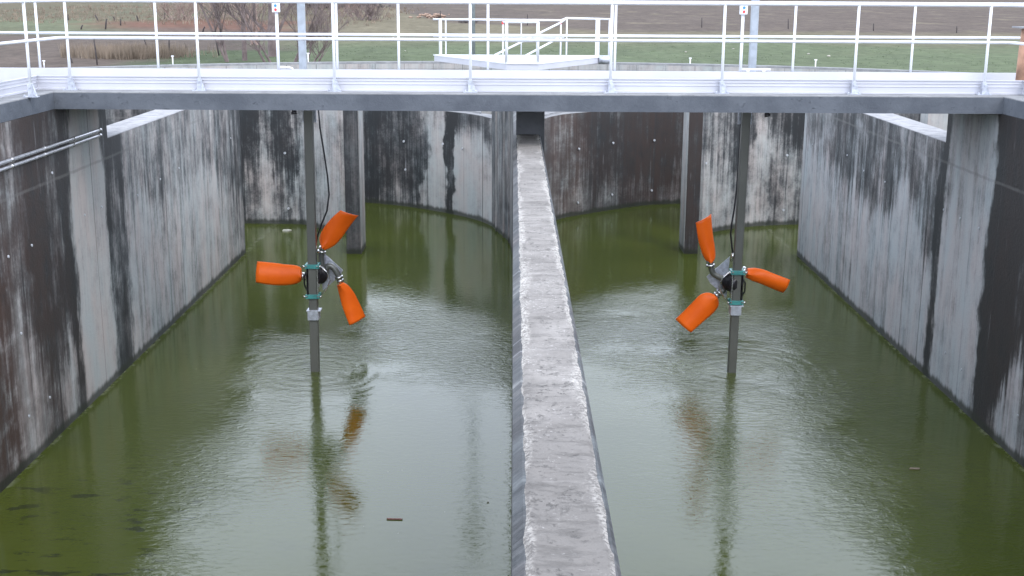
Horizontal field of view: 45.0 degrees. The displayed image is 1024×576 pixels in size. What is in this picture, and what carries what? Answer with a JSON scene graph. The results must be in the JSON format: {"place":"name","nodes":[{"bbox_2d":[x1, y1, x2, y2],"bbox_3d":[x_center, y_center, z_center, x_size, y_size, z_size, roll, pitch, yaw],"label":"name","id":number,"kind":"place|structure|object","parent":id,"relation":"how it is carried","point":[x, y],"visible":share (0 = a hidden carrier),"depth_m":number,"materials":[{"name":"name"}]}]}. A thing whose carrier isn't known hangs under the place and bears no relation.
{"place":"outdoors","nodes":[
{"label":"outdoors","id":0,"kind":"place"},
{"bbox_2d":[0,4,424,25],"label":"dry grass","id":1,"kind":"structure","parent":0,"point":[109,11],"depth_m":97.56,"materials":[{"name":"brown plant"}]},
{"bbox_2d":[0,203,1023,575],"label":"water","id":2,"kind":"structure","parent":0,"point":[218,427],"depth_m":16.32,"materials":[{"name":"green liquid"}]},
{"bbox_2d":[105,109,151,124],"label":"cross wall","id":3,"kind":"structure","parent":2,"relation":"in","point":[114,115],"depth_m":23.39,"materials":[{"name":"concrete"}]},
{"bbox_2d":[239,110,345,228],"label":"back wall","id":4,"kind":"structure","parent":2,"relation":"in","point":[273,163],"depth_m":30.38,"materials":[{"name":"concrete"}]},
{"bbox_2d":[343,111,365,253],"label":"concrete pillar","id":5,"kind":"structure","parent":2,"relation":"in","point":[354,174],"depth_m":27.08,"materials":[{"name":"grey concrete"}]},
{"bbox_2d":[387,518,402,519],"bbox_3d":[-1.299,2.555,13.665,0.178,0.012,0.021,1,14,2],"label":"floating stick","id":6,"kind":"object","parent":2,"relation":"on","point":[394,518],"visible":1,"depth_m":13.66,"materials":[{"name":"brown wood"}]},
{"bbox_2d":[363,111,491,225],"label":"curved wall","id":7,"kind":"structure","parent":2,"relation":"in","point":[439,161],"depth_m":32.52,"materials":[{"name":"concrete"}]},
{"bbox_2d":[492,111,512,251],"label":"divider end wall","id":8,"kind":"structure","parent":2,"relation":"in","point":[502,173],"depth_m":29.08,"materials":[{"name":"concrete"}]},
{"bbox_2d":[544,112,683,219],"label":"curved wall","id":9,"kind":"structure","parent":2,"relation":"in","point":[599,161],"depth_m":32.73,"materials":[{"name":"concrete"}]},
{"bbox_2d":[679,112,702,253],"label":"concrete pillar","id":10,"kind":"structure","parent":2,"relation":"in","point":[691,171],"depth_m":27.28,"materials":[{"name":"grey concrete"}]},
{"bbox_2d":[699,112,804,231],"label":"back wall","id":11,"kind":"structure","parent":2,"relation":"in","point":[775,158],"depth_m":30.43,"materials":[{"name":"concrete"}]},
{"bbox_2d":[893,113,920,121],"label":"cross wall","id":12,"kind":"structure","parent":2,"relation":"in","point":[915,117],"depth_m":23.38,"materials":[{"name":"concrete"}]},
{"bbox_2d":[920,114,947,130],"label":"buttress","id":13,"kind":"structure","parent":2,"relation":"in","point":[940,121],"depth_m":21.51,"materials":[{"name":"concrete"}]},
{"bbox_2d":[0,0,1023,72],"bbox_3d":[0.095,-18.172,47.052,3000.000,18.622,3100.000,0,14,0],"label":"ground","id":14,"kind":"structure","parent":0,"point":[773,20],"depth_m":74.04,"materials":[{"name":"green plant"}]},
{"bbox_2d":[93,39,97,64],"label":"fence post","id":15,"kind":"object","parent":14,"relation":"on","point":[95,52],"visible":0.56,"depth_m":43.14,"materials":[{"name":"brown wood"}]},
{"bbox_2d":[0,109,245,492],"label":"channel wall","id":16,"kind":"structure","parent":14,"relation":"on","point":[122,246],"depth_m":17.59,"materials":[{"name":"concrete"}]},
{"bbox_2d":[0,128,101,164],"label":"conduit","id":17,"kind":"object","parent":16,"relation":"attached to","point":[13,159],"visible":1,"depth_m":15.54,"materials":[{"name":"metal"}]},
{"bbox_2d":[0,133,101,171],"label":"conduit","id":18,"kind":"object","parent":16,"relation":"attached to","point":[44,154],"visible":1,"depth_m":15.54,"materials":[{"name":"metal"}]},
{"bbox_2d":[58,40,221,59],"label":"dry reeds","id":19,"kind":"object","parent":14,"relation":"on","point":[122,51],"visible":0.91,"depth_m":47.84,"materials":[{"name":"beige plant"}]},
{"bbox_2d":[148,3,203,19],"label":"bare bush","id":20,"kind":"object","parent":14,"relation":"on","point":[179,7],"visible":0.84,"depth_m":87.82,"materials":[{"name":"brown plant"}]},
{"bbox_2d":[198,3,231,61],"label":"bare tree","id":21,"kind":"object","parent":14,"relation":"on","point":[222,43],"visible":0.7,"depth_m":45.03,"materials":[{"name":"brown plant"}]},
{"bbox_2d":[197,3,256,17],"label":"bare bush","id":22,"kind":"object","parent":14,"relation":"on","point":[221,6],"visible":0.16,"depth_m":93.59,"materials":[{"name":"brown plant"}]},
{"bbox_2d":[222,3,247,60],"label":"bare tree","id":23,"kind":"object","parent":14,"relation":"on","point":[244,48],"visible":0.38,"depth_m":46.15,"materials":[{"name":"brown plant"}]},
{"bbox_2d":[200,3,289,62],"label":"bare tree","id":24,"kind":"object","parent":14,"relation":"on","point":[237,6],"visible":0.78,"depth_m":44.53,"materials":[{"name":"brown plant"}]},
{"bbox_2d":[231,3,267,44],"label":"bare tree","id":25,"kind":"object","parent":14,"relation":"on","point":[254,28],"visible":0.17,"depth_m":58.57,"materials":[{"name":"brown plant"}]},
{"bbox_2d":[240,3,295,56],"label":"bare tree","id":26,"kind":"object","parent":14,"relation":"on","point":[271,48],"visible":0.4,"depth_m":49.12,"materials":[{"name":"brown plant"}]},
{"bbox_2d":[281,3,328,14],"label":"bare bush","id":27,"kind":"object","parent":14,"relation":"on","point":[308,5],"visible":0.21,"depth_m":102.29,"materials":[{"name":"brown plant"}]},
{"bbox_2d":[268,3,341,61],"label":"bare tree","id":28,"kind":"object","parent":14,"relation":"on","point":[310,27],"visible":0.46,"depth_m":45.05,"materials":[{"name":"brown plant"}]},
{"bbox_2d":[290,3,354,61],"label":"bare tree","id":29,"kind":"object","parent":14,"relation":"on","point":[311,45],"visible":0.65,"depth_m":44.11,"materials":[{"name":"brown plant"}]},
{"bbox_2d":[319,3,378,16],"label":"bare bush","id":30,"kind":"object","parent":14,"relation":"on","point":[349,5],"visible":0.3,"depth_m":97.59,"materials":[{"name":"brown plant"}]},
{"bbox_2d":[340,4,389,20],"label":"bare bush","id":31,"kind":"object","parent":14,"relation":"on","point":[368,11],"visible":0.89,"depth_m":89.68,"materials":[{"name":"brown plant"}]},
{"bbox_2d":[343,4,391,7],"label":"dark thicket","id":32,"kind":"object","parent":14,"relation":"on","point":[371,5],"visible":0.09,"depth_m":124.87,"materials":[{"name":"brown plant"}]},
{"bbox_2d":[409,13,449,17],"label":"rubble heap","id":33,"kind":"object","parent":14,"relation":"on","point":[427,15],"visible":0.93,"depth_m":94.95,"materials":[{"name":"beige stone"}]},
{"bbox_2d":[472,4,474,54],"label":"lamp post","id":34,"kind":"object","parent":14,"relation":"on","point":[473,28],"depth_m":40.07,"materials":[{"name":"grey metal"}]},
{"bbox_2d":[64,61,968,114],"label":"basin wall","id":35,"kind":"structure","parent":14,"relation":"on","point":[438,65],"depth_m":37.69,"materials":[{"name":"concrete"}]},
{"bbox_2d":[433,17,610,69],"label":"access platform","id":36,"kind":"structure","parent":35,"relation":"on","point":[527,61],"depth_m":34.42,"materials":[{"name":"white metal"}]},
{"bbox_2d":[511,111,620,575],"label":"divider wall","id":37,"kind":"structure","parent":14,"relation":"on","point":[561,523],"depth_m":6.00,"materials":[{"name":"concrete"}]},
{"bbox_2d":[0,68,1023,152],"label":"footbridge","id":38,"kind":"object","parent":37,"relation":"on","point":[530,97],"visible":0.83,"depth_m":16.23,"materials":[{"name":"concrete"}]},
{"bbox_2d":[272,3,292,69],"bbox_3d":[-3.266,-3.599,17.593,0.266,0.977,0.096,0,14,0],"label":"switch box","id":39,"kind":"object","parent":38,"relation":"on","point":[276,8],"visible":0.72,"depth_m":17.59,"materials":[{"name":"white paint"}]},
{"bbox_2d":[297,3,306,68],"bbox_3d":[-3.084,-4.236,17.948,0.180,2.800,0.270,0,14,0],"label":"lifting mast","id":40,"kind":"object","parent":38,"relation":"attached to","point":[301,22],"depth_m":18.13,"materials":[{"name":"silver metal"}]},
{"bbox_2d":[302,110,321,371],"bbox_3d":[-2.997,-0.258,18.619,0.219,5.547,0.193,0,14,0],"label":"guide pole","id":41,"kind":"object","parent":38,"relation":"attached to","point":[313,310],"visible":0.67,"depth_m":18.43,"materials":[{"name":"silver metal"}]},
{"bbox_2d":[256,110,364,324],"bbox_3d":[-3.088,-1.021,18.592,1.649,3.299,0.536,0,14,0],"label":"propeller mixer","id":42,"kind":"object","parent":41,"relation":"attached to","point":[333,232],"visible":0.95,"depth_m":18.86,"materials":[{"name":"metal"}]},
{"bbox_2d":[0,0,1023,96],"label":"guard railing","id":43,"kind":"object","parent":38,"relation":"on","point":[984,90],"visible":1,"depth_m":16.02,"materials":[{"name":"white metal"}]},
{"bbox_2d":[0,0,1023,71],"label":"guard railing","id":44,"kind":"object","parent":38,"relation":"on","point":[398,34],"visible":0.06,"depth_m":17.67,"materials":[{"name":"white metal"}]},
{"bbox_2d":[727,113,751,372],"bbox_3d":[3.412,-0.238,18.675,0.218,5.547,0.187,0,14,0],"label":"guide pole","id":45,"kind":"object","parent":38,"relation":"attached to","point":[745,120],"visible":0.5,"depth_m":18.48,"materials":[{"name":"silver metal"}]},
{"bbox_2d":[676,124,789,331],"bbox_3d":[3.394,-0.962,18.628,1.716,3.427,0.479,0,14,0],"label":"propeller mixer","id":46,"kind":"object","parent":45,"relation":"attached to","point":[697,312],"visible":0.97,"depth_m":18.86,"materials":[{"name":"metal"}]},
{"bbox_2d":[748,0,759,71],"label":"lifting mast","id":47,"kind":"object","parent":38,"relation":"attached to","point":[754,21],"depth_m":18.11,"materials":[{"name":"silver metal"}]},
{"bbox_2d":[739,6,770,71],"bbox_3d":[3.469,-3.571,17.592,0.482,0.971,0.096,0,14,0],"label":"switch box","id":48,"kind":"object","parent":38,"relation":"on","point":[743,10],"visible":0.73,"depth_m":17.64,"materials":[{"name":"white paint"}]},
{"bbox_2d":[1012,26,1023,79],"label":"timber post","id":49,"kind":"object","parent":38,"relation":"on","point":[1020,69],"visible":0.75,"depth_m":16.99,"materials":[{"name":"wood"}]},
{"bbox_2d":[797,113,1023,467],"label":"channel wall","id":50,"kind":"structure","parent":14,"relation":"on","point":[910,245],"depth_m":18.52,"materials":[{"name":"concrete"}]},
{"bbox_2d":[131,42,1016,72],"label":"meadow grass","id":51,"kind":"structure","parent":0,"point":[613,57],"depth_m":51.43,"materials":[{"name":"green plant"}]}
]}

